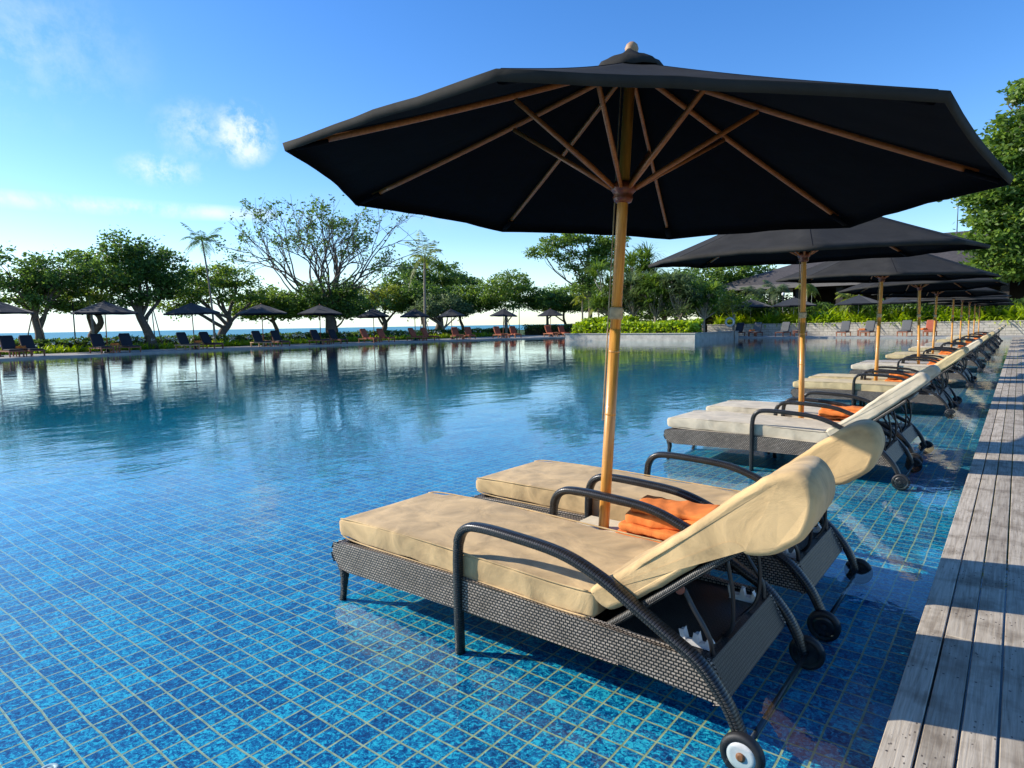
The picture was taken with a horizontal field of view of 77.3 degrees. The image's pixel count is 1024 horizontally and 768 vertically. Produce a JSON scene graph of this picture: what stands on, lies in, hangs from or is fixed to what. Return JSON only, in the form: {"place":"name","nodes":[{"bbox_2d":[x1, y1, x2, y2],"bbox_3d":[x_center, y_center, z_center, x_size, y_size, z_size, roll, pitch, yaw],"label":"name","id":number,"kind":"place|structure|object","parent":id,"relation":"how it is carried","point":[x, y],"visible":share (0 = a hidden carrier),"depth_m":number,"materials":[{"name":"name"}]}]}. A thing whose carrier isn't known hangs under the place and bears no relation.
{"place":"outdoors","nodes":[
{"label":"outdoors","id":0,"kind":"place"},
{"bbox_2d":[0,324,563,340],"bbox_3d":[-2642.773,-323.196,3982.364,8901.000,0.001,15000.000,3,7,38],"label":"sea","id":1,"kind":"structure","parent":0,"point":[61,335],"depth_m":1055.47,"materials":[{"name":"teal liquid"}]},
{"bbox_2d":[0,377,989,767],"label":"pool floor","id":2,"kind":"structure","parent":0,"point":[168,599],"depth_m":3.28,"materials":[{"name":"tile"}]},
{"bbox_2d":[331,456,834,767],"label":"sun lounger","id":3,"kind":"object","parent":2,"relation":"on","point":[669,611],"visible":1,"depth_m":2.53,"materials":[{"name":"fabric"}]},
{"bbox_2d":[560,515,710,574],"bbox_3d":[0.557,0.945,3.325,0.880,0.384,0.270,3,7,38],"label":"side table","id":4,"kind":"object","parent":2,"relation":"on","point":[594,520],"visible":0.09,"depth_m":3.45,"materials":[{"name":"wicker"}]},
{"bbox_2d":[615,520,680,542],"bbox_3d":[0.764,0.737,3.135,0.460,0.121,0.280,4,7,41],"label":"folded towel","id":5,"kind":"object","parent":4,"relation":"on","point":[645,531],"visible":0.26,"depth_m":3.08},
{"bbox_2d":[625,495,719,530],"bbox_3d":[0.796,0.639,3.136,0.420,0.104,0.262,3,6,33],"label":"folded towel","id":6,"kind":"object","parent":5,"relation":"on","point":[689,512],"visible":0.62,"depth_m":3.09,"materials":[{"name":"fabric"}]},
{"bbox_2d":[282,41,1013,529],"bbox_3d":[0.564,-0.262,3.239,2.942,2.807,2.948,-1,5,0],"label":"parasol","id":7,"kind":"object","parent":2,"relation":"on","point":[630,141],"visible":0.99,"depth_m":3.24,"materials":[{"name":"fabric"}]},
{"bbox_2d":[564,331,738,340],"bbox_3d":[11.085,-3.075,50.849,10.840,2.095,8.770,3,7,38],"label":"planter","id":8,"kind":"object","parent":2,"relation":"on","point":[701,336],"visible":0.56,"depth_m":46.89,"materials":[{"name":"concrete"}]},
{"bbox_2d":[574,257,635,314],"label":"screw pine","id":9,"kind":"object","parent":8,"relation":"on","point":[600,300],"visible":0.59,"depth_m":52.35,"materials":[{"name":"green plant"}]},
{"bbox_2d":[581,314,640,323],"bbox_3d":[7.816,-4.766,51.041,4.378,1.791,2.647,3,7,38],"label":"clipped shrub","id":10,"kind":"object","parent":8,"relation":"on","point":[598,319],"visible":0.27,"depth_m":50.37,"materials":[{"name":"green plant"}]},
{"bbox_2d":[604,268,657,316],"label":"screw pine","id":11,"kind":"object","parent":8,"relation":"on","point":[633,309],"visible":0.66,"depth_m":50.53,"materials":[{"name":"green plant"}]},
{"bbox_2d":[571,317,703,332],"bbox_3d":[9.290,-4.264,48.713,10.346,1.488,2.668,3,7,38],"label":"shrub border","id":12,"kind":"object","parent":8,"relation":"on","point":[671,325],"visible":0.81,"depth_m":47.03,"materials":[{"name":"green plant"}]},
{"bbox_2d":[601,240,673,301],"bbox_3d":[10.444,-8.247,54.855,7.111,7.944,7.256,3,7,38],"label":"screw pine","id":13,"kind":"object","parent":8,"relation":"on","point":[632,260],"visible":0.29,"depth_m":53.72,"materials":[{"name":"green plant"}]},
{"bbox_2d":[632,268,678,321],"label":"screw pine","id":14,"kind":"object","parent":8,"relation":"on","point":[659,302],"visible":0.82,"depth_m":49.06,"materials":[{"name":"green plant"}]},
{"bbox_2d":[654,269,705,319],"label":"screw pine","id":15,"kind":"object","parent":8,"relation":"on","point":[681,287],"visible":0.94,"depth_m":47.70,"materials":[{"name":"green plant"}]},
{"bbox_2d":[685,278,725,331],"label":"screw pine","id":16,"kind":"object","parent":8,"relation":"on","point":[708,307],"visible":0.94,"depth_m":47.61,"materials":[{"name":"green plant"}]},
{"bbox_2d":[473,419,884,641],"bbox_3d":[0.869,0.594,3.779,2.364,0.995,0.844,3,7,38],"label":"sun lounger","id":17,"kind":"object","parent":2,"relation":"on","point":[850,452],"visible":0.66,"depth_m":3.48,"materials":[{"name":"fabric"}]},
{"bbox_2d":[663,372,929,490],"bbox_3d":[2.739,0.329,6.302,2.340,0.997,0.844,3,7,39],"label":"sun lounger","id":18,"kind":"object","parent":2,"relation":"on","point":[774,434],"visible":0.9,"depth_m":6.10,"materials":[{"name":"fabric"}]},
{"bbox_2d":[648,217,990,455],"bbox_3d":[3.015,-0.619,6.649,2.948,2.808,2.944,4,7,44],"label":"parasol","id":19,"kind":"object","parent":2,"relation":"on","point":[882,237],"visible":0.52,"depth_m":5.92,"materials":[{"name":"black fabric"}]},
{"bbox_2d":[706,365,940,462],"bbox_3d":[3.406,0.238,7.159,2.340,0.997,0.844,3,7,40],"label":"sun lounger","id":20,"kind":"object","parent":2,"relation":"on","point":[908,432],"visible":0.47,"depth_m":6.89,"materials":[{"name":"fabric"}]},
{"bbox_2d":[790,349,966,418],"bbox_3d":[5.727,-0.071,10.089,2.337,0.996,0.844,3,7,37],"label":"sun lounger","id":21,"kind":"object","parent":2,"relation":"on","point":[871,390],"visible":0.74,"depth_m":9.87,"materials":[{"name":"fabric"}]},
{"bbox_2d":[775,254,1001,380],"bbox_3d":[5.997,-1.022,10.453,3.061,2.810,3.061,5,9,39],"label":"parasol","id":22,"kind":"object","parent":2,"relation":"on","point":[927,267],"visible":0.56,"depth_m":9.70,"materials":[{"name":"black fabric"}]},
{"bbox_2d":[808,347,968,406],"bbox_3d":[6.384,-0.162,10.954,2.337,0.996,0.844,3,7,38],"label":"sun lounger","id":23,"kind":"object","parent":2,"relation":"on","point":[948,390],"visible":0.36,"depth_m":10.80,"materials":[{"name":"fabric"}]},
{"bbox_2d":[849,340,981,384],"bbox_3d":[8.608,-0.455,13.719,2.340,0.997,0.844,3,7,37],"label":"sun lounger","id":24,"kind":"object","parent":2,"relation":"on","point":[859,368],"visible":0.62,"depth_m":13.47,"materials":[{"name":"fabric"}]},
{"bbox_2d":[860,338,982,380],"bbox_3d":[9.270,-0.548,14.580,2.342,1.000,0.844,3,7,39],"label":"sun lounger","id":25,"kind":"object","parent":2,"relation":"on","point":[967,371],"visible":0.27,"depth_m":14.51,"materials":[{"name":"fabric"}]},
{"bbox_2d":[838,278,1007,363],"bbox_3d":[8.919,-1.400,14.020,3.061,2.810,3.061,1,4,38],"label":"parasol","id":26,"kind":"object","parent":2,"relation":"on","point":[917,287],"visible":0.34,"depth_m":14.10,"materials":[{"name":"black fabric"}]},
{"bbox_2d":[885,335,989,369],"bbox_3d":[11.517,-0.843,17.390,2.337,0.996,0.844,3,7,38],"label":"sun lounger","id":27,"kind":"object","parent":2,"relation":"on","point":[972,361],"visible":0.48,"depth_m":17.16,"materials":[{"name":"fabric"}]},
{"bbox_2d":[871,287,1006,353],"bbox_3d":[11.737,-1.792,17.754,3.061,2.810,3.061,5,6,39],"label":"parasol","id":28,"kind":"object","parent":2,"relation":"on","point":[984,291],"visible":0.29,"depth_m":18.16,"materials":[{"name":"black fabric"}]},
{"bbox_2d":[894,334,991,366],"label":"sun lounger","id":29,"kind":"object","parent":2,"relation":"on","point":[977,358],"visible":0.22,"depth_m":18.07,"materials":[{"name":"fabric"}]},
{"bbox_2d":[908,331,994,359],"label":"sun lounger","id":30,"kind":"object","parent":2,"relation":"on","point":[981,353],"visible":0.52,"depth_m":20.80,"materials":[{"name":"fabric"}]},
{"bbox_2d":[899,295,1010,346],"bbox_3d":[14.739,-2.180,21.405,3.061,2.810,3.061,3,8,37],"label":"parasol","id":31,"kind":"object","parent":2,"relation":"on","point":[952,313],"visible":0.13,"depth_m":20.74,"materials":[{"name":"black fabric"}]},
{"bbox_2d":[925,329,998,352],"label":"sun lounger","id":32,"kind":"object","parent":2,"relation":"on","point":[987,348],"visible":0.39,"depth_m":24.45,"materials":[{"name":"fabric"}]},
{"bbox_2d":[915,297,1010,341],"bbox_3d":[17.607,-2.569,25.081,3.061,2.810,3.061,4,7,37],"label":"parasol","id":33,"kind":"object","parent":2,"relation":"on","point":[962,300],"visible":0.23,"depth_m":25.00,"materials":[{"name":"black fabric"}]},
{"bbox_2d":[928,300,1012,337],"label":"parasol","id":34,"kind":"object","parent":2,"relation":"on","point":[968,303],"visible":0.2,"depth_m":28.78,"materials":[{"name":"black fabric"}]},
{"bbox_2d":[945,302,1012,333],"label":"parasol","id":35,"kind":"object","parent":2,"relation":"on","point":[981,304],"visible":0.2,"depth_m":32.38,"materials":[{"name":"black fabric"}]},
{"bbox_2d":[0,338,1023,455],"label":"pool water","id":36,"kind":"structure","parent":0,"point":[763,366],"depth_m":18.13,"materials":[{"name":"liquid"}]},
{"bbox_2d":[0,335,1023,359],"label":"terrace paving","id":37,"kind":"structure","parent":0,"point":[73,354],"depth_m":45.07,"materials":[{"name":"stone"}]},
{"bbox_2d":[0,335,24,357],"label":"terrace lounger","id":38,"kind":"object","parent":37,"relation":"on","point":[7,343],"visible":1,"depth_m":33.60,"materials":[{"name":"fabric"}]},
{"bbox_2d":[0,302,33,356],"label":"garden parasol","id":39,"kind":"object","parent":37,"relation":"on","point":[5,308],"visible":1,"depth_m":33.24,"materials":[{"name":"grey fabric"}]},
{"bbox_2d":[18,335,45,356],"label":"terrace lounger","id":40,"kind":"object","parent":37,"relation":"on","point":[27,341],"visible":0.86,"depth_m":34.27,"materials":[{"name":"grey wood"}]},
{"bbox_2d":[89,334,113,353],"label":"terrace lounger","id":41,"kind":"object","parent":37,"relation":"on","point":[97,341],"visible":1,"depth_m":36.87,"materials":[{"name":"grey wood"}]},
{"bbox_2d":[71,300,137,352],"bbox_3d":[-23.907,-3.385,37.674,3.371,3.070,3.371,3,7,37],"label":"garden parasol","id":42,"kind":"object","parent":37,"relation":"on","point":[104,308],"visible":0.98,"depth_m":36.92,"materials":[{"name":"grey fabric"}]},
{"bbox_2d":[117,333,141,352],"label":"terrace lounger","id":43,"kind":"object","parent":37,"relation":"on","point":[125,340],"visible":0.96,"depth_m":38.06,"materials":[{"name":"fabric"}]},
{"bbox_2d":[76,224,199,348],"bbox_3d":[-24.938,-6.288,43.017,4.794,8.575,7.635,3,7,38],"label":"broadleaf tree","id":44,"kind":"object","parent":37,"relation":"on","point":[151,268],"visible":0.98,"depth_m":42.24,"materials":[{"name":"green plant"}]},
{"bbox_2d":[175,332,199,349],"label":"terrace lounger","id":45,"kind":"object","parent":37,"relation":"on","point":[182,338],"visible":1,"depth_m":40.63,"materials":[{"name":"grey wood"}]},
{"bbox_2d":[163,302,219,348],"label":"garden parasol","id":46,"kind":"object","parent":37,"relation":"on","point":[190,308],"visible":0.94,"depth_m":40.76,"materials":[{"name":"grey fabric"}]},
{"bbox_2d":[180,222,222,341],"bbox_3d":[-22.107,-6.870,45.910,3.097,9.109,2.658,3,7,38],"label":"palm","id":47,"kind":"object","parent":37,"relation":"on","point":[201,238],"visible":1,"depth_m":45.86,"materials":[{"name":"green plant"}]},
{"bbox_2d":[198,332,223,348],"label":"terrace lounger","id":48,"kind":"object","parent":37,"relation":"on","point":[205,338],"visible":0.94,"depth_m":41.75,"materials":[{"name":"fabric"}]},
{"bbox_2d":[0,331,505,354],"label":"lily bed","id":49,"kind":"object","parent":37,"relation":"on","point":[62,349],"visible":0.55,"depth_m":46.92,"materials":[{"name":"green plant"}]},
{"bbox_2d":[0,330,480,346],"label":"lily flowers","id":50,"kind":"object","parent":49,"relation":"on","point":[229,337],"visible":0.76,"depth_m":46.95,"materials":[{"name":"white plant"}]},
{"bbox_2d":[235,303,286,345],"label":"garden parasol","id":51,"kind":"object","parent":37,"relation":"on","point":[260,309],"visible":0.96,"depth_m":44.70,"materials":[{"name":"grey fabric"}]},
{"bbox_2d":[250,331,272,346],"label":"terrace lounger","id":52,"kind":"object","parent":37,"relation":"on","point":[257,337],"visible":1,"depth_m":44.64,"materials":[{"name":"grey wood"}]},
{"bbox_2d":[270,330,290,345],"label":"terrace lounger","id":53,"kind":"object","parent":37,"relation":"on","point":[275,335],"visible":0.95,"depth_m":45.76,"materials":[{"name":"fabric"}]},
{"bbox_2d":[297,304,341,343],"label":"garden parasol","id":54,"kind":"object","parent":37,"relation":"on","point":[319,309],"visible":0.97,"depth_m":48.41,"materials":[{"name":"fabric"}]},
{"bbox_2d":[308,330,330,344],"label":"terrace lounger","id":55,"kind":"object","parent":37,"relation":"on","point":[315,335],"visible":0.99,"depth_m":48.29,"materials":[{"name":"fabric"}]},
{"bbox_2d":[358,308,388,341],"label":"garden parasol","id":56,"kind":"object","parent":37,"relation":"on","point":[373,313],"visible":0.94,"depth_m":52.76,"materials":[{"name":"fabric"}]},
{"bbox_2d":[400,308,428,339],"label":"garden parasol","id":57,"kind":"object","parent":37,"relation":"on","point":[414,312],"visible":0.98,"depth_m":55.94,"materials":[{"name":"grey fabric"}]},
{"bbox_2d":[404,230,442,329],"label":"palm","id":58,"kind":"object","parent":37,"relation":"on","point":[426,259],"visible":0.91,"depth_m":62.00,"materials":[{"name":"green plant"}]},
{"bbox_2d":[437,308,464,338],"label":"garden parasol","id":59,"kind":"object","parent":37,"relation":"on","point":[450,312],"visible":0.97,"depth_m":58.56,"materials":[{"name":"grey fabric"}]},
{"bbox_2d":[469,268,536,335],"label":"broadleaf tree","id":60,"kind":"object","parent":37,"relation":"on","point":[505,290],"visible":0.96,"depth_m":71.84,"materials":[{"name":"green plant"}]},
{"bbox_2d":[490,308,516,337],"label":"garden parasol","id":61,"kind":"object","parent":37,"relation":"on","point":[503,312],"visible":1,"depth_m":61.70,"materials":[{"name":"grey fabric"}]},
{"bbox_2d":[537,308,562,335],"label":"garden parasol","id":62,"kind":"object","parent":37,"relation":"on","point":[550,312],"visible":0.99,"depth_m":63.97,"materials":[{"name":"grey fabric"}]},
{"bbox_2d":[523,233,631,317],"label":"tall tree","id":63,"kind":"object","parent":37,"relation":"on","point":[602,246],"visible":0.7,"depth_m":67.31,"materials":[{"name":"green plant"}]},
{"bbox_2d":[623,268,742,321],"bbox_3d":[15.005,-7.648,60.175,13.859,6.821,6.205,3,7,38],"label":"broadleaf tree","id":64,"kind":"object","parent":37,"relation":"on","point":[648,316],"visible":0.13,"depth_m":59.06,"materials":[{"name":"green plant"}]},
{"bbox_2d":[715,289,753,330],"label":"young tree","id":65,"kind":"object","parent":37,"relation":"on","point":[729,306],"visible":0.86,"depth_m":53.45,"materials":[{"name":"green plant"}]},
{"bbox_2d":[836,321,850,336],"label":"terrace lounger","id":66,"kind":"object","parent":37,"relation":"on","point":[845,327],"visible":1,"depth_m":47.81,"materials":[{"name":"grey wood"}]},
{"bbox_2d":[707,320,1023,335],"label":"stone wall","id":67,"kind":"structure","parent":37,"relation":"on","point":[1014,327],"depth_m":47.83,"materials":[{"name":"stone"}]},
{"bbox_2d":[859,321,875,336],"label":"terrace lounger","id":68,"kind":"object","parent":37,"relation":"on","point":[869,327],"visible":0.96,"depth_m":46.76,"materials":[{"name":"fabric"}]},
{"bbox_2d":[896,320,912,335],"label":"terrace lounger","id":69,"kind":"object","parent":37,"relation":"on","point":[906,326],"visible":1,"depth_m":45.37,"materials":[{"name":"fabric"}]},
{"bbox_2d":[0,0,1023,332],"label":"sky","id":70,"kind":"structure","parent":0,"point":[147,117],"materials":[{"name":"blue"}]},
{"bbox_2d":[722,230,1023,312],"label":"pavilion","id":71,"kind":"structure","parent":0,"point":[828,291],"depth_m":62.45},
{"bbox_2d":[914,406,1023,767],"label":"deck base","id":72,"kind":"object","parent":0,"point":[999,714],"depth_m":2.71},
{"bbox_2d":[873,338,1023,767],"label":"deck boards","id":73,"kind":"object","parent":72,"relation":"on","point":[899,743],"visible":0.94,"depth_m":2.71,"materials":[{"name":"wood"}]},
{"bbox_3d":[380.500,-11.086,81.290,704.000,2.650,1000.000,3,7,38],"label":"ground","id":74,"kind":"structure","parent":0,"visible":0},
{"bbox_2d":[0,244,104,341],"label":"broadleaf tree","id":75,"kind":"object","parent":74,"relation":"on","point":[34,296],"visible":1,"depth_m":39.34,"materials":[{"name":"green plant"}]},
{"bbox_2d":[12,246,143,336],"bbox_3d":[-29.137,-5.660,43.634,8.031,7.347,4.678,-6,7,-41],"label":"broadleaf tree","id":76,"kind":"object","parent":74,"relation":"on","point":[98,326],"visible":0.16,"depth_m":43.25,"materials":[{"name":"green plant"}]},
{"bbox_2d":[65,276,113,333],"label":"broadleaf tree","id":77,"kind":"object","parent":74,"relation":"on","point":[89,298],"visible":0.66,"depth_m":41.22,"materials":[{"name":"green plant"}]},
{"bbox_2d":[149,260,280,335],"bbox_3d":[-23.456,-6.279,50.885,5.668,7.055,10.499,3,7,38],"label":"broadleaf tree","id":78,"kind":"object","parent":74,"relation":"on","point":[219,279],"visible":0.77,"depth_m":50.37,"materials":[{"name":"green plant"}]},
{"bbox_2d":[0,327,519,353],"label":"hedge","id":79,"kind":"object","parent":74,"relation":"on","point":[84,341],"visible":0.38,"depth_m":49.38,"materials":[{"name":"green plant"}]},
{"bbox_2d":[221,282,313,332],"bbox_3d":[-21.045,-6.124,56.320,8.804,5.664,5.248,0,5,6],"label":"broadleaf tree","id":80,"kind":"object","parent":74,"relation":"on","point":[292,311],"visible":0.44,"depth_m":55.13,"materials":[{"name":"green plant"}]},
{"bbox_2d":[211,193,439,333],"bbox_3d":[-18.035,-10.175,56.842,20.403,13.547,17.168,3,7,38],"label":"bare tree","id":81,"kind":"object","parent":74,"relation":"on","point":[336,297],"visible":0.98,"depth_m":54.79,"materials":[{"name":"green plant"}]},
{"bbox_2d":[300,293,380,330],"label":"broadleaf tree","id":82,"kind":"object","parent":74,"relation":"on","point":[360,309],"visible":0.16,"depth_m":62.00,"materials":[{"name":"green plant"}]},
{"bbox_2d":[354,282,414,330],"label":"broadleaf tree","id":83,"kind":"object","parent":74,"relation":"on","point":[389,289],"visible":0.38,"depth_m":68.50,"materials":[{"name":"green plant"}]},
{"bbox_2d":[381,277,466,327],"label":"broadleaf tree","id":84,"kind":"object","parent":74,"relation":"on","point":[410,298],"visible":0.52,"depth_m":68.45,"materials":[{"name":"green plant"}]},
{"bbox_2d":[369,254,484,328],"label":"broadleaf tree","id":85,"kind":"object","parent":74,"relation":"on","point":[450,278],"visible":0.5,"depth_m":75.82,"materials":[{"name":"green plant"}]},
{"bbox_2d":[402,292,477,331],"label":"frangipani tree","id":86,"kind":"object","parent":74,"relation":"on","point":[434,309],"visible":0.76,"depth_m":66.09,"materials":[{"name":"green plant"}]},
{"bbox_2d":[442,283,498,328],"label":"broadleaf tree","id":87,"kind":"object","parent":74,"relation":"on","point":[461,290],"visible":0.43,"depth_m":71.62,"materials":[{"name":"green plant"}]},
{"bbox_2d":[521,323,574,334],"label":"hedge","id":88,"kind":"object","parent":74,"relation":"on","point":[536,329],"visible":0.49,"depth_m":75.71,"materials":[{"name":"green plant"}]},
{"bbox_2d":[520,286,576,324],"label":"broadleaf tree","id":89,"kind":"object","parent":74,"relation":"on","point":[553,299],"visible":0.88,"depth_m":74.99,"materials":[{"name":"green plant"}]},
{"bbox_2d":[525,282,585,324],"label":"broadleaf tree","id":90,"kind":"object","parent":74,"relation":"on","point":[560,311],"visible":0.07,"depth_m":79.20,"materials":[{"name":"green plant"}]},
{"bbox_2d":[562,283,610,315],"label":"broadleaf tree","id":91,"kind":"object","parent":74,"relation":"on","point":[577,305],"visible":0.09,"depth_m":76.36,"materials":[{"name":"green plant"}]},
{"bbox_2d":[674,265,791,311],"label":"broadleaf tree","id":92,"kind":"object","parent":74,"relation":"on","point":[728,276],"visible":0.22,"depth_m":65.47,"materials":[{"name":"green plant"}]},
{"bbox_2d":[740,285,768,301],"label":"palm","id":93,"kind":"object","parent":74,"relation":"on","point":[757,292],"visible":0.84,"depth_m":58.47,"materials":[{"name":"green plant"}]},
{"bbox_2d":[762,280,791,307],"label":"palm","id":94,"kind":"object","parent":74,"relation":"on","point":[778,290],"visible":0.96,"depth_m":57.21,"materials":[{"name":"green plant"}]},
{"bbox_2d":[795,283,819,309],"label":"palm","id":95,"kind":"object","parent":74,"relation":"on","point":[809,287],"visible":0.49,"depth_m":55.15,"materials":[{"name":"green plant"}]},
{"bbox_2d":[700,298,1023,331],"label":"hedge","id":96,"kind":"object","parent":74,"relation":"on","point":[822,305],"visible":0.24,"depth_m":53.56,"materials":[{"name":"green plant"}]},
{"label":"planting bed","id":97,"kind":"structure","parent":0,"visible":0},
{"bbox_2d":[732,295,771,318],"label":"shrub tree","id":98,"kind":"object","parent":97,"relation":"on","point":[757,308],"visible":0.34,"depth_m":55.76,"materials":[{"name":"green plant"}]},
{"bbox_2d":[734,299,770,319],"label":"garden parasol","id":99,"kind":"object","parent":97,"relation":"on","point":[755,303],"visible":0.6,"depth_m":54.12,"materials":[{"name":"black fabric"}]},
{"bbox_2d":[771,297,816,313],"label":"garden parasol","id":100,"kind":"object","parent":97,"relation":"on","point":[793,302],"visible":0.8,"depth_m":52.17,"materials":[{"name":"black fabric"}]},
{"bbox_2d":[835,295,876,312],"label":"garden parasol","id":101,"kind":"object","parent":97,"relation":"on","point":[858,300],"visible":0.8,"depth_m":49.22,"materials":[{"name":"fabric"}]},
{"bbox_2d":[707,301,1023,327],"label":"wall lilies","id":102,"kind":"object","parent":97,"relation":"on","point":[988,314],"depth_m":48.89,"materials":[{"name":"green plant"}]},
{"bbox_2d":[882,297,929,319],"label":"garden parasol","id":103,"kind":"object","parent":97,"relation":"on","point":[894,300],"visible":0.41,"depth_m":47.41,"materials":[{"name":"fabric"}]},
{"bbox_2d":[937,78,1023,284],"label":"tall tree","id":104,"kind":"object","parent":97,"relation":"on","point":[997,216],"visible":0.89,"depth_m":42.85,"materials":[{"name":"green plant"}]},
{"bbox_3d":[3.167,0.582,6.781,0.880,0.384,0.270,3,7,38],"label":"side table","id":105,"kind":"object","parent":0,"visible":0},
{"bbox_2d":[815,415,847,421],"bbox_3d":[3.365,0.371,6.582,0.460,0.118,0.276,4,7,41],"label":"folded towel","id":106,"kind":"object","parent":105,"relation":"on","point":[837,418],"visible":0.21,"depth_m":6.53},
{"bbox_2d":[819,405,862,416],"bbox_3d":[3.405,0.277,6.591,0.420,0.107,0.264,3,6,33],"label":"folded towel","id":107,"kind":"object","parent":106,"relation":"on","point":[831,412],"visible":0.59,"depth_m":6.53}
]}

